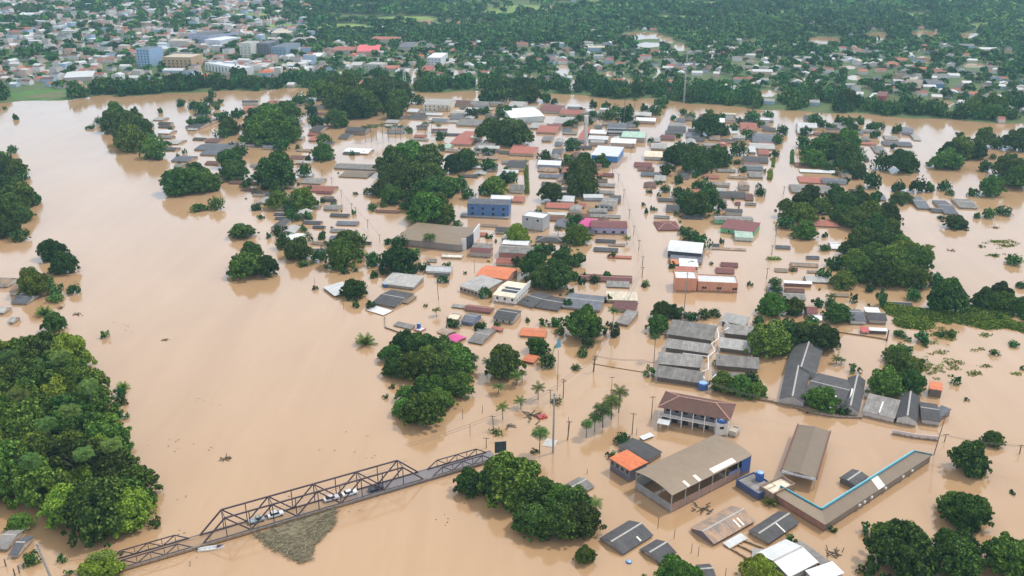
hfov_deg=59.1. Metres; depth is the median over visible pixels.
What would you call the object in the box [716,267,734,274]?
house
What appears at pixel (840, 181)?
house
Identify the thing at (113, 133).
tree
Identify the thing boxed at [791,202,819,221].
tree
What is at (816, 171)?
house
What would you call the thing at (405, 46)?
house
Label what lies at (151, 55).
tower block
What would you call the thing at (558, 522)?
tree
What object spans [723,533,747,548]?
house
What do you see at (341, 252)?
tree
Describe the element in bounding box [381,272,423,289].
house
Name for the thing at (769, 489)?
brick building
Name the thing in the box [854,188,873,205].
tree
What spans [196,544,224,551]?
boat
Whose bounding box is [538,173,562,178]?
house
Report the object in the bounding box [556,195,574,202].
house
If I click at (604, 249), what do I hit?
house
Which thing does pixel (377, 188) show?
tree
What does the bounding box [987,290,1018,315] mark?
tree
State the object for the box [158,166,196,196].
tree
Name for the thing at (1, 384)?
tree
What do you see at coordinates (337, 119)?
tree
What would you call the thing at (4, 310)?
house
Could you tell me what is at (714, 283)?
terracotta building
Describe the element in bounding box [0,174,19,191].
tree
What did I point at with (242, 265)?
tree
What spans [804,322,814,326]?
tree
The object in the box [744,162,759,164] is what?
house
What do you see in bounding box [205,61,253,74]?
long white building
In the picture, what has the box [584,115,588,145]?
water tower
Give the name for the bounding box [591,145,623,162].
store
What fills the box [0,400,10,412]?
tree
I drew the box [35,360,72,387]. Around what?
tree
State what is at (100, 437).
tree
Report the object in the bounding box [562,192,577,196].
house
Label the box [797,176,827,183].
house
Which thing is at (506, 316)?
house
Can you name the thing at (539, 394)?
power line
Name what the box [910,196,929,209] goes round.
house
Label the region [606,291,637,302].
house
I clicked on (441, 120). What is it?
house
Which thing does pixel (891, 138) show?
house
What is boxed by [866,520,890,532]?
tree
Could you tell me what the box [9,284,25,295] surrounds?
house
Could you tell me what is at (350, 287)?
tree
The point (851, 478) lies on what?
house
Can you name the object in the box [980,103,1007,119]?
tree
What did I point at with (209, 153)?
house
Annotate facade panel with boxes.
[461,239,466,250]
[466,234,473,249]
[473,224,479,242]
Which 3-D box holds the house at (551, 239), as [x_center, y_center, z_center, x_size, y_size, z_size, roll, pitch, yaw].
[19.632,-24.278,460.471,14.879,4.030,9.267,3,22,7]
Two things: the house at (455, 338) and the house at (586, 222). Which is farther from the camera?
the house at (586, 222)
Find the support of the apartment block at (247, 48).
on the bank terrain
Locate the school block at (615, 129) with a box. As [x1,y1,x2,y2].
[607,123,626,135]
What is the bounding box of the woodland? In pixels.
[0,0,1023,575]
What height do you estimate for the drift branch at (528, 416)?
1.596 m
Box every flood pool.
[556,64,569,74]
[604,71,612,76]
[620,32,664,39]
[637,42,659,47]
[660,37,674,42]
[674,43,686,50]
[761,90,777,96]
[809,37,839,43]
[840,66,855,68]
[847,75,860,79]
[866,32,886,39]
[912,31,938,36]
[917,56,931,62]
[938,100,954,106]
[961,33,978,37]
[962,63,984,67]
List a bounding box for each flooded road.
[409,67,417,85]
[654,66,660,75]
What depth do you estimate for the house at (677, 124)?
716.26 m
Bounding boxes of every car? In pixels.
[248,515,264,524]
[267,510,283,518]
[323,494,338,502]
[341,488,357,496]
[368,484,383,492]
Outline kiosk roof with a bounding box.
[543,438,557,446]
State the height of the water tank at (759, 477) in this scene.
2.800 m
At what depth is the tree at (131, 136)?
634.53 m
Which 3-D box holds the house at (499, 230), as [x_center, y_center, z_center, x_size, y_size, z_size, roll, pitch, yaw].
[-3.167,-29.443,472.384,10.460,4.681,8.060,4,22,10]
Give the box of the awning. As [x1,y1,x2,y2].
[657,418,670,430]
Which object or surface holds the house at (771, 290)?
on the flood water
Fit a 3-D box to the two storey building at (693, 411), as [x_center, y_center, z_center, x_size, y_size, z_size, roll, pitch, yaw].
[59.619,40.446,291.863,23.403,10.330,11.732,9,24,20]
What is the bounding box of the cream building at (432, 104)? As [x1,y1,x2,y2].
[423,99,455,111]
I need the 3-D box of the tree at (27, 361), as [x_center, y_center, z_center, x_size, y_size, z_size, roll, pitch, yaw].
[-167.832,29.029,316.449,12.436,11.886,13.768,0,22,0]
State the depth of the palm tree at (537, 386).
305.18 m
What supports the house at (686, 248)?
on the flood water
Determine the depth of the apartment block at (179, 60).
1001.27 m
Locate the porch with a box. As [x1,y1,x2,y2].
[734,230,752,241]
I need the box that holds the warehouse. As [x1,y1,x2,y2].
[398,222,474,251]
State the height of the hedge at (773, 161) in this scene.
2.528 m
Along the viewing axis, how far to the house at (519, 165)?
592.39 m
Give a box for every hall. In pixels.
[501,107,543,121]
[635,435,751,512]
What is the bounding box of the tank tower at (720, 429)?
[714,419,728,435]
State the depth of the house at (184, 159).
613.90 m
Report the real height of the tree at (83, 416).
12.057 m
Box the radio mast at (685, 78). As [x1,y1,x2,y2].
[683,49,687,102]
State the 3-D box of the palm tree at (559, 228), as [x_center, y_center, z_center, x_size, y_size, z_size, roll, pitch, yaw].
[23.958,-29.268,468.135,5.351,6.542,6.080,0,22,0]
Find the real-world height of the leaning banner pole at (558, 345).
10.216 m
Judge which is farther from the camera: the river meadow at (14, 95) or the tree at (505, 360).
the river meadow at (14, 95)
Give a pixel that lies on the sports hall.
(686, 468)
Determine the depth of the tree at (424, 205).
482.17 m
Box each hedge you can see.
[524,159,529,194]
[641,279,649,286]
[765,256,782,259]
[766,167,773,180]
[771,156,775,166]
[789,149,794,164]
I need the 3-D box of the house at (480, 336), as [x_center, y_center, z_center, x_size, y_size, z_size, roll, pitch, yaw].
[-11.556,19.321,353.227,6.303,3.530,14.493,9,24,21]
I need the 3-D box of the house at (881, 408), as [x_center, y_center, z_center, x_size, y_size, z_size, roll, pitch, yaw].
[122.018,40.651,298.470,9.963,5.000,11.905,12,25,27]
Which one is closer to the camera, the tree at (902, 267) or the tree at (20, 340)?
the tree at (20, 340)
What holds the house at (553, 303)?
in the flood water
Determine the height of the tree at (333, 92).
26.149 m
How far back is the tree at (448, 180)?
538.25 m
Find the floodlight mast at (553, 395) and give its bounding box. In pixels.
[551,393,556,452]
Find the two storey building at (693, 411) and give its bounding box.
[657,391,735,436]
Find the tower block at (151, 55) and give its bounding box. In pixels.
[136,46,162,66]
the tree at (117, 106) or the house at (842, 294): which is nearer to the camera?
the house at (842, 294)
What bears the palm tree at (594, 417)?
on the flood water
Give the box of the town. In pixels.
[0,0,1023,333]
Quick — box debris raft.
[250,508,339,562]
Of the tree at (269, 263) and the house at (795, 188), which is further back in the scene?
the house at (795, 188)
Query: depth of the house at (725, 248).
446.80 m
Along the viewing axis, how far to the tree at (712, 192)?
507.41 m
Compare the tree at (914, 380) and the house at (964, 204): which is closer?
the tree at (914, 380)
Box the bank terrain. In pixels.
[0,0,1023,123]
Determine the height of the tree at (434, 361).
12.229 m
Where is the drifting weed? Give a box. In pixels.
[919,239,1021,380]
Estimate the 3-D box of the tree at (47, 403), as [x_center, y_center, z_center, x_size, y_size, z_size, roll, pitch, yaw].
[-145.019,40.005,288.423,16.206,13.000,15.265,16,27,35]
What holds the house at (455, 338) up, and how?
on the flood water
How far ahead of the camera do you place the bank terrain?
981.52 m
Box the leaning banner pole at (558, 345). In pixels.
[551,340,560,353]
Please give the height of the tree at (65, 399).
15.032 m
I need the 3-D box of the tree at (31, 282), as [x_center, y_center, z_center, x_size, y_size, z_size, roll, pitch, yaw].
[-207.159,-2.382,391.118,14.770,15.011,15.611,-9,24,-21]
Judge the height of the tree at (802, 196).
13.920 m
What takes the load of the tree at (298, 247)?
on the flood water
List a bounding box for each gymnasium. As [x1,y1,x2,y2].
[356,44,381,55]
[905,79,923,90]
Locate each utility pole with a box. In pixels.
[33,543,51,575]
[933,415,947,454]
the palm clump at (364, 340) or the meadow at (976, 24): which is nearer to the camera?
the palm clump at (364, 340)
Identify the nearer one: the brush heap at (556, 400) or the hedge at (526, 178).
the brush heap at (556, 400)
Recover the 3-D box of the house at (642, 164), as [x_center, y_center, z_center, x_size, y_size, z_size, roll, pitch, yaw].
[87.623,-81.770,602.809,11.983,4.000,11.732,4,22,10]
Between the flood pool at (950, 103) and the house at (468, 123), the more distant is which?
the flood pool at (950, 103)
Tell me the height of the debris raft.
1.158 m
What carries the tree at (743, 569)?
on the flood water
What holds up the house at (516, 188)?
on the flood water
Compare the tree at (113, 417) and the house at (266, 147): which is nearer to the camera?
the tree at (113, 417)
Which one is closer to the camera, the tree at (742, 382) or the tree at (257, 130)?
the tree at (742, 382)
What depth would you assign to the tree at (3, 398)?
289.40 m
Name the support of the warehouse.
on the flood water
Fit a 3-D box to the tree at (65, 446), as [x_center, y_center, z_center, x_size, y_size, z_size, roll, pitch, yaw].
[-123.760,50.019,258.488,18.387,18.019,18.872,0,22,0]
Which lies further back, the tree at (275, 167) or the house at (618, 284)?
the tree at (275, 167)
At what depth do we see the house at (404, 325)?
361.51 m
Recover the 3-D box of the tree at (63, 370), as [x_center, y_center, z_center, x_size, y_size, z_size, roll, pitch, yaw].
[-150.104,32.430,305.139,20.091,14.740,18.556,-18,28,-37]
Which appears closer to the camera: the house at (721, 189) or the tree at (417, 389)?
the tree at (417, 389)
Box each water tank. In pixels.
[698,380,707,390]
[717,419,726,423]
[755,470,763,481]
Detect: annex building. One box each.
[609,450,647,482]
[736,472,773,500]
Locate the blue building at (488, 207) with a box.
[467,198,510,215]
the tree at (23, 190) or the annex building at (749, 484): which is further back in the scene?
the tree at (23, 190)
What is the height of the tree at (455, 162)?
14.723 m
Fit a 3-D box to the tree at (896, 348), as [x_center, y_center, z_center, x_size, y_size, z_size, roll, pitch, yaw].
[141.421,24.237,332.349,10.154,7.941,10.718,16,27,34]
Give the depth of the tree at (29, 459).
247.40 m
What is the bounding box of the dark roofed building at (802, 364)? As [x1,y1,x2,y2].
[779,341,865,415]
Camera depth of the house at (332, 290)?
396.44 m
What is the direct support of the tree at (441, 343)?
in the flood water
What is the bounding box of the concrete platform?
[414,327,425,331]
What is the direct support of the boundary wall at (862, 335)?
on the flood water
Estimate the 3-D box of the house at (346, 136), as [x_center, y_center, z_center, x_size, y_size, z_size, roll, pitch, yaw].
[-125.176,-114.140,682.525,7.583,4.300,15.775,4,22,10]
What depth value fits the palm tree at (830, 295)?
384.93 m
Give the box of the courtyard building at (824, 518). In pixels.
[776,450,931,531]
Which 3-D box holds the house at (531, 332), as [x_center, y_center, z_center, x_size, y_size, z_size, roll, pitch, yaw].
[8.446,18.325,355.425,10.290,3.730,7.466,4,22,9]
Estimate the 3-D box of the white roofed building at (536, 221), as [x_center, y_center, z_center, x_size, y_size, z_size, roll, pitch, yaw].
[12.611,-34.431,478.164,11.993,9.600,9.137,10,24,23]
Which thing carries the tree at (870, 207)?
on the flood water
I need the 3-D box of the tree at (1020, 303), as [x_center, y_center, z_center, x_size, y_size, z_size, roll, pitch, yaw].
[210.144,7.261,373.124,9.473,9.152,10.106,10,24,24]
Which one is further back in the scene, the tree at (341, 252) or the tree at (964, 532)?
the tree at (341, 252)
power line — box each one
[70,458,405,560]
[406,267,644,446]
[595,355,654,362]
[613,168,642,254]
[710,382,774,400]
[764,399,860,418]
[937,433,1023,447]
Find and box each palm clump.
[35,305,54,315]
[116,381,129,388]
[354,332,377,344]
[762,496,779,505]
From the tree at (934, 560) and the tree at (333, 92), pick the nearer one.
the tree at (934, 560)
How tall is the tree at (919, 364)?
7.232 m
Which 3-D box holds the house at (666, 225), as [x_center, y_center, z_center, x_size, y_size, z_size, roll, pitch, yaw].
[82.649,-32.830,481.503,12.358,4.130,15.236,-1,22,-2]
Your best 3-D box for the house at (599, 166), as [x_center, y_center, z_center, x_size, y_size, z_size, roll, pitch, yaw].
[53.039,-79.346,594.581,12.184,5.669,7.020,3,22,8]
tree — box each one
[0,156,11,173]
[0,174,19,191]
[0,180,41,205]
[0,194,29,218]
[0,217,22,237]
[0,339,23,359]
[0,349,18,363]
[0,357,29,390]
[0,379,11,395]
[0,390,17,403]
[0,397,51,440]
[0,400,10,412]
[0,410,5,429]
[0,429,15,441]
[0,439,28,496]
[2,336,42,356]
[2,455,67,509]
[4,158,30,177]
[4,512,34,532]
[5,384,39,404]
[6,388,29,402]
[6,475,14,496]
[9,357,57,388]
[10,391,50,410]
[11,434,61,466]
[12,204,36,224]
[16,266,51,296]
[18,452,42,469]
[19,330,64,363]
[21,428,51,444]
[22,355,33,364]
[23,361,31,372]
[33,482,73,530]
[35,238,69,261]
[35,332,49,348]
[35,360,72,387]
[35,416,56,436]
[39,312,67,331]
[39,374,66,396]
[39,470,81,521]
[40,349,66,361]
[40,362,73,384]
[41,393,78,421]
[41,406,83,435]
[43,393,87,427]
[47,250,80,274]
[47,435,111,471]
[49,332,97,367]
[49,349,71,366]
[51,428,84,439]
[53,474,139,548]
[54,359,80,366]
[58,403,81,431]
[62,438,85,468]
[65,365,112,395]
[66,356,87,367]
[68,463,93,478]
[70,387,118,426]
[70,411,95,436]
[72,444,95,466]
[75,549,127,575]
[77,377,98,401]
[81,433,114,455]
[82,412,132,438]
[84,419,134,452]
[92,450,146,478]
[99,109,121,133]
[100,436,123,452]
[106,487,157,538]
[107,100,125,114]
[111,123,127,144]
[113,123,147,152]
[113,464,163,497]
[115,477,157,503]
[117,110,152,127]
[118,446,139,461]
[132,119,153,133]
[138,136,168,159]
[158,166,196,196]
[174,166,209,193]
[190,161,203,169]
[193,167,223,192]
[215,149,245,166]
[216,159,249,180]
[218,116,241,134]
[226,251,261,280]
[227,223,259,237]
[237,113,279,147]
[240,241,264,256]
[242,107,256,127]
[250,150,299,188]
[252,255,279,277]
[256,102,284,115]
[263,109,301,143]
[264,190,288,209]
[277,151,294,165]
[278,100,304,118]
[283,236,313,259]
[288,187,316,209]
[303,232,312,238]
[306,79,326,99]
[309,141,335,159]
[320,81,344,107]
[321,72,340,83]
[323,108,348,127]
[323,237,362,270]
[331,229,366,248]
[337,69,358,86]
[337,92,376,118]
[339,84,363,104]
[339,278,367,300]
[356,90,384,117]
[359,77,380,90]
[368,178,389,195]
[370,81,393,108]
[372,144,411,173]
[376,74,395,88]
[376,344,402,360]
[377,164,400,183]
[378,184,405,203]
[378,245,416,274]
[380,356,404,377]
[382,100,402,118]
[384,89,413,110]
[389,329,410,351]
[391,158,407,184]
[391,397,408,416]
[394,81,415,98]
[394,140,423,163]
[394,161,430,191]
[394,385,411,399]
[396,350,427,381]
[398,392,446,425]
[400,331,437,353]
[402,186,428,209]
[405,191,442,223]
[406,385,428,399]
[413,374,445,391]
[414,176,452,195]
[416,143,444,165]
[418,344,439,355]
[418,348,455,377]
[422,233,436,241]
[424,161,446,180]
[429,335,453,351]
[429,387,458,407]
[431,203,455,224]
[432,192,453,208]
[435,363,462,379]
[441,176,462,191]
[442,153,469,171]
[442,342,477,373]
[444,371,474,398]
[452,466,481,499]
[458,148,478,168]
[464,346,476,361]
[470,353,478,362]
[473,117,503,144]
[475,457,500,500]
[476,450,540,512]
[481,357,490,369]
[482,176,507,195]
[484,343,526,379]
[491,383,504,393]
[495,400,508,419]
[498,117,516,144]
[499,119,534,145]
[504,222,531,242]
[509,369,522,380]
[510,502,548,542]
[513,395,526,407]
[515,82,540,101]
[518,250,547,279]
[522,475,553,508]
[525,264,552,289]
[525,337,551,356]
[531,380,544,399]
[531,425,550,453]
[536,182,563,202]
[536,503,578,540]
[545,482,565,508]
[547,248,575,265]
[547,257,576,289]
[553,225,561,231]
[555,484,596,509]
[559,303,604,338]
[562,224,592,246]
[563,157,597,178]
[565,164,599,196]
[567,501,606,540]
[575,152,596,167]
[581,419,593,437]
[588,412,602,431]
[592,402,612,427]
[592,495,603,509]
[602,394,621,419]
[608,306,619,336]
[611,383,628,411]
[620,87,630,122]
[644,314,668,333]
[650,300,675,317]
[650,334,660,358]
[653,553,690,575]
[661,145,685,164]
[673,190,692,208]
[679,143,694,155]
[679,146,712,173]
[682,191,714,216]
[686,563,704,575]
[691,113,724,135]
[699,186,723,205]
[706,144,731,167]
[708,370,733,393]
[727,373,754,399]
[735,553,778,575]
[743,319,793,358]
[746,381,767,398]
[747,557,783,575]
[755,291,789,316]
[774,198,796,219]
[782,320,799,342]
[784,296,805,313]
[789,219,819,239]
[790,321,811,344]
[791,191,813,207]
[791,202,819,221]
[799,149,826,168]
[800,184,823,201]
[801,132,837,158]
[801,385,841,413]
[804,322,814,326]
[808,323,840,349]
[811,197,833,213]
[823,303,854,323]
[824,183,847,202]
[825,293,836,297]
[827,132,844,141]
[828,203,849,224]
[828,270,857,290]
[829,140,860,162]
[830,354,841,363]
[832,192,859,209]
[833,88,858,109]
[837,205,867,226]
[838,159,868,179]
[839,127,862,145]
[839,248,864,269]
[841,225,875,248]
[846,255,871,282]
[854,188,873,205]
[854,247,876,259]
[860,200,884,224]
[861,212,887,230]
[862,518,937,575]
[863,258,897,287]
[864,241,883,253]
[864,364,907,396]
[865,225,898,245]
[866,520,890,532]
[874,243,908,260]
[881,202,903,225]
[881,344,909,360]
[882,217,905,236]
[883,148,920,173]
[885,351,910,370]
[889,191,913,203]
[890,239,915,251]
[890,258,912,287]
[893,233,910,240]
[898,368,926,394]
[902,245,934,273]
[902,263,933,288]
[902,355,923,372]
[906,360,917,367]
[915,242,935,260]
[923,557,940,574]
[926,147,965,169]
[926,276,970,314]
[931,527,956,544]
[932,534,982,575]
[935,140,965,157]
[936,491,956,511]
[937,491,994,533]
[940,214,968,230]
[947,439,992,478]
[950,135,976,158]
[955,528,980,555]
[961,95,983,115]
[969,286,998,308]
[970,141,987,158]
[971,126,998,146]
[974,495,994,516]
[974,531,1023,575]
[977,174,1007,196]
[979,430,1006,448]
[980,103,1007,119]
[983,92,1008,108]
[983,553,996,559]
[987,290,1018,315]
[990,152,1023,176]
[990,281,1015,296]
[999,165,1023,187]
[1001,127,1023,150]
[1011,296,1023,315]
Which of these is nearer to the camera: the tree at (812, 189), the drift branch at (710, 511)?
the drift branch at (710, 511)
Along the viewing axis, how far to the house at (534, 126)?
711.78 m
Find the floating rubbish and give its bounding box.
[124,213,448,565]
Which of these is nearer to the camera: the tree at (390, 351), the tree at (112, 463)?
the tree at (112, 463)
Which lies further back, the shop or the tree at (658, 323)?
the shop
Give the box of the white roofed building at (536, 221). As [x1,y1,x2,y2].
[522,211,549,231]
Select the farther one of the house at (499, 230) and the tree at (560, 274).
the house at (499, 230)
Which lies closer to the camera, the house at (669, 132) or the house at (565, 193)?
the house at (565, 193)
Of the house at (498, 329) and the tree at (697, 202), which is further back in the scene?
the tree at (697, 202)
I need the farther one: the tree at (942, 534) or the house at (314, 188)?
the house at (314, 188)
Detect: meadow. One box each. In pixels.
[8,88,70,101]
[235,13,266,16]
[265,24,306,27]
[318,23,370,29]
[377,16,437,21]
[483,5,547,13]
[971,22,1016,27]
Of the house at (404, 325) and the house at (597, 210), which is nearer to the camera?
the house at (404, 325)
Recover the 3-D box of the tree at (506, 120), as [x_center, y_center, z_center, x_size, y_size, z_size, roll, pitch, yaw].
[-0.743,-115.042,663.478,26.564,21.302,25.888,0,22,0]
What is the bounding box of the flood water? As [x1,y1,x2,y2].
[0,88,1023,575]
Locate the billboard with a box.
[495,441,505,452]
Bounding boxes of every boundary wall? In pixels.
[593,363,643,372]
[753,397,807,412]
[807,410,862,418]
[839,332,885,339]
[892,429,938,440]
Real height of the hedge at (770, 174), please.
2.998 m
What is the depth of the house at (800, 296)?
387.58 m
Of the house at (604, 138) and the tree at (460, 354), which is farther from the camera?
the house at (604, 138)
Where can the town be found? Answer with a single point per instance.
(12, 38)
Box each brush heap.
[488,427,502,436]
[551,394,561,405]
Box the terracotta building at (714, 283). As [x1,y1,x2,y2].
[673,270,737,292]
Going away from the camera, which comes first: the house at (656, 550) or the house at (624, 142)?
the house at (656, 550)
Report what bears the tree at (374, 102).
on the flood water
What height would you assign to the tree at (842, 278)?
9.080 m
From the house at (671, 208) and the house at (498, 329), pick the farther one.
the house at (671, 208)
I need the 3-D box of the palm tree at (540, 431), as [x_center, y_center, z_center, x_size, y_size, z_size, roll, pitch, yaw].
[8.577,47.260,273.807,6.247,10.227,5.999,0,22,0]
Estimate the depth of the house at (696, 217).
493.87 m
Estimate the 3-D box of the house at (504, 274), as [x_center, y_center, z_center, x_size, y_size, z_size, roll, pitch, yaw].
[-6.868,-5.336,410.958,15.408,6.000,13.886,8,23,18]
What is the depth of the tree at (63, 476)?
245.61 m
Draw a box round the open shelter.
[780,423,830,489]
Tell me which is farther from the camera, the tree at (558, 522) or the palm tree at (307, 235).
the palm tree at (307, 235)
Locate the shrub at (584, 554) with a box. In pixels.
[572,544,597,563]
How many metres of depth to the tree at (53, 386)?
295.95 m
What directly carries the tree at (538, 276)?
on the flood water
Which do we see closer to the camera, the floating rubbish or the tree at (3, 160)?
the floating rubbish
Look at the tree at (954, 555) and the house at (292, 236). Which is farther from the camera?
the house at (292, 236)
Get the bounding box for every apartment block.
[20,11,42,15]
[162,53,203,67]
[187,30,237,42]
[204,36,240,45]
[239,41,258,56]
[257,40,278,54]
[271,42,300,55]
[365,62,386,70]
[427,52,447,64]
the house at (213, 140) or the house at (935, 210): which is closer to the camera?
the house at (935, 210)
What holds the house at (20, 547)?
on the flood water
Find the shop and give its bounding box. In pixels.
[591,220,627,233]
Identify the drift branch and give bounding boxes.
[219,453,231,460]
[522,410,543,424]
[692,502,713,513]
[825,545,843,557]
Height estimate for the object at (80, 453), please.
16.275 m
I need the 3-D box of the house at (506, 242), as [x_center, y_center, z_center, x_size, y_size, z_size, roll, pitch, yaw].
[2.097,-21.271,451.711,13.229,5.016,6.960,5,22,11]
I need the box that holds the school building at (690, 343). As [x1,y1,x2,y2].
[654,312,759,386]
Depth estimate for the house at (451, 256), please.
436.54 m
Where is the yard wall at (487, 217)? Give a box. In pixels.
[460,213,509,219]
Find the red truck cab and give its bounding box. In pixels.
[536,413,547,419]
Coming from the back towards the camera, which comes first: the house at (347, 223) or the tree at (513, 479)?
the house at (347, 223)
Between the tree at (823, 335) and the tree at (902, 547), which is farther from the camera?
the tree at (823, 335)
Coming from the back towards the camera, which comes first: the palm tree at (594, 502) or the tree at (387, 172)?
the tree at (387, 172)
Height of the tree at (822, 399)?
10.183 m
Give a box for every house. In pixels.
[0,277,16,287]
[0,307,11,314]
[0,528,26,550]
[8,317,20,323]
[8,536,33,557]
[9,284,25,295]
[10,294,39,304]
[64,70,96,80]
[158,130,176,134]
[170,139,186,144]
[171,156,197,162]
[185,119,219,128]
[194,143,238,150]
[200,150,219,155]
[204,138,224,142]
[205,161,219,165]
[229,180,257,184]
[242,106,258,112]
[256,196,268,204]
[257,62,275,70]
[257,192,269,195]
[262,145,276,149]
[268,100,282,103]
[271,29,293,36]
[271,218,290,230]
[275,204,284,210]
[279,182,296,188]
[283,224,300,233]
[286,233,305,240]
[289,155,305,159]
[290,37,306,44]
[295,160,313,164]
[296,208,312,218]
[300,177,326,184]
[301,185,338,191]
[302,220,322,224]
[308,136,316,141]
[309,125,330,132]
[313,53,326,58]
[323,204,341,210]
[323,281,343,297]
[330,213,349,217]
[331,46,357,54]
[333,163,377,170]
[336,221,359,225]
[338,133,353,139]
[338,170,374,178]
[342,148,373,154]
[345,127,370,135]
[351,62,364,67]
[365,305,393,315]
[371,36,401,42]
[373,289,413,308]
[375,209,400,213]
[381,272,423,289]
[385,65,400,71]
[387,128,403,133]
[394,321,415,329]
[395,68,411,73]
[398,42,419,51]
[402,295,416,303]
[408,114,430,119]
[421,65,435,71]
[426,265,452,274]
[431,118,449,123]
[434,272,449,276]
[436,327,456,335]
[441,253,462,258]
[447,313,461,320]
[448,333,466,342]
[450,114,464,119]
[450,131,476,145]
[451,304,465,308]
[455,100,470,106]
[456,119,483,126]
[460,275,501,298]
[460,313,480,325]
[464,304,493,313]
[467,328,495,344]
[469,101,489,105]
[469,247,492,257]
[472,243,492,247]
[474,143,496,149]
[475,265,517,283]
[477,156,498,160]
[478,145,499,152]
[480,232,487,236]
[490,195,513,198]
[491,196,510,198]
[492,326,503,331]
[493,280,530,304]
[493,308,520,324]
[495,227,508,234]
[496,257,520,266]
[498,245,534,257]
[502,169,518,173]
[502,239,529,246]
[506,160,528,171]
[509,101,527,107]
[509,146,538,156]
[509,184,525,193]
[511,196,525,202]
[512,144,526,146]
[517,292,552,308]
[519,327,547,338]
[521,354,539,363]
[529,122,548,129]
[535,235,564,243]
[535,296,564,311]
[536,124,561,134]
[537,160,561,168]
[538,167,557,172]
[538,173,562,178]
[539,105,565,113]
[545,202,574,209]
[550,216,568,221]
[553,116,574,124]
[554,218,569,228]
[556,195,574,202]
[559,109,585,116]
[561,167,567,174]
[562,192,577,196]
[562,293,605,312]
[565,477,594,491]
[568,213,589,219]
[569,204,581,212]
[577,129,589,139]
[579,218,597,229]
[580,274,631,282]
[583,194,603,200]
[588,135,609,143]
[588,230,594,235]
[589,129,606,135]
[589,208,606,213]
[589,214,620,218]
[593,247,617,252]
[595,238,615,243]
[596,164,601,169]
[597,190,614,194]
[598,183,614,187]
[599,197,618,210]
[599,520,652,554]
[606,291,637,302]
[607,255,631,258]
[607,281,629,287]
[609,195,621,202]
[610,138,636,147]
[611,300,637,312]
[617,310,638,326]
[618,438,661,464]
[621,131,646,141]
[634,162,651,166]
[635,112,651,118]
[636,117,655,123]
[637,167,654,171]
[639,433,653,440]
[639,539,676,562]
[641,171,659,176]
[644,151,662,160]
[651,143,666,150]
[653,221,679,230]
[658,198,676,201]
[665,130,683,135]
[666,204,678,212]
[667,126,685,131]
[667,240,703,256]
[669,122,685,126]
[670,254,702,264]
[671,259,678,267]
[675,266,695,271]
[679,258,696,262]
[679,262,697,269]
[682,215,702,219]
[685,132,699,137]
[691,506,754,545]
[696,564,715,575]
[701,143,718,148]
[703,187,726,192]
[709,182,729,187]
[712,247,745,250]
[713,216,753,223]
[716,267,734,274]
[717,169,735,172]
[719,191,745,199]
[720,139,737,143]
[720,218,759,236]
[721,262,737,267]
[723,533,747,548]
[725,208,742,215]
[728,425,739,437]
[738,180,749,190]
[740,122,757,132]
[743,156,768,163]
[743,164,762,170]
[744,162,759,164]
[748,171,762,178]
[748,511,799,544]
[749,143,774,150]
[751,118,769,122]
[752,133,775,144]
[752,548,762,556]
[758,539,818,575]
[760,113,773,122]
[766,286,782,293]
[782,293,805,301]
[784,280,811,286]
[785,287,804,293]
[789,184,830,194]
[790,262,818,267]
[794,162,809,167]
[796,122,816,129]
[796,127,812,135]
[796,540,829,564]
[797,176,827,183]
[799,169,834,173]
[804,276,832,283]
[805,306,817,316]
[805,561,843,575]
[812,314,821,322]
[813,220,839,227]
[822,178,846,184]
[828,242,839,249]
[831,293,848,296]
[833,122,846,130]
[840,469,868,487]
[849,309,866,324]
[860,129,875,133]
[861,142,876,145]
[863,393,900,422]
[864,307,879,314]
[865,312,887,324]
[869,327,887,333]
[870,145,887,153]
[877,91,887,100]
[881,141,912,146]
[882,135,898,140]
[889,301,912,305]
[896,391,951,426]
[902,127,912,134]
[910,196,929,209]
[922,79,944,87]
[928,381,942,397]
[930,208,943,212]
[932,200,957,214]
[950,198,977,208]
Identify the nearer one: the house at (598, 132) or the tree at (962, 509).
the tree at (962, 509)
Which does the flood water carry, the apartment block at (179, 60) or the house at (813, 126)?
the house at (813, 126)
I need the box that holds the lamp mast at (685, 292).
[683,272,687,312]
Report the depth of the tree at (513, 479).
247.84 m
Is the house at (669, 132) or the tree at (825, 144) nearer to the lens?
the tree at (825, 144)
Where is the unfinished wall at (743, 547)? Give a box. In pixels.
[731,540,763,558]
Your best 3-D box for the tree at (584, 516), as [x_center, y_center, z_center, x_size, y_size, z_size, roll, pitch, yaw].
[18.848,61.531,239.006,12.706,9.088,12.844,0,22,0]
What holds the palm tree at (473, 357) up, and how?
on the flood water
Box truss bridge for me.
[66,448,494,575]
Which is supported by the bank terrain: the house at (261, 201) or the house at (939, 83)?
the house at (939, 83)
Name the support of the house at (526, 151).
in the flood water
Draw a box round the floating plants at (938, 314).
[881,301,1023,333]
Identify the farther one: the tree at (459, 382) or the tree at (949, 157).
the tree at (949, 157)
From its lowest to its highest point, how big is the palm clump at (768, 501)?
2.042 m
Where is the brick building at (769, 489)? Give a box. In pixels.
[759,475,794,500]
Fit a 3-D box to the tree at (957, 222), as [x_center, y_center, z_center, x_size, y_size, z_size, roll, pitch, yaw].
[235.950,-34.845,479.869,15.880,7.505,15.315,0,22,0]
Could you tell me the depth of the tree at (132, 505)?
238.22 m
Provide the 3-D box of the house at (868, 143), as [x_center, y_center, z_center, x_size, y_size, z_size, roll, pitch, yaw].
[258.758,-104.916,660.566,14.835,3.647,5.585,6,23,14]

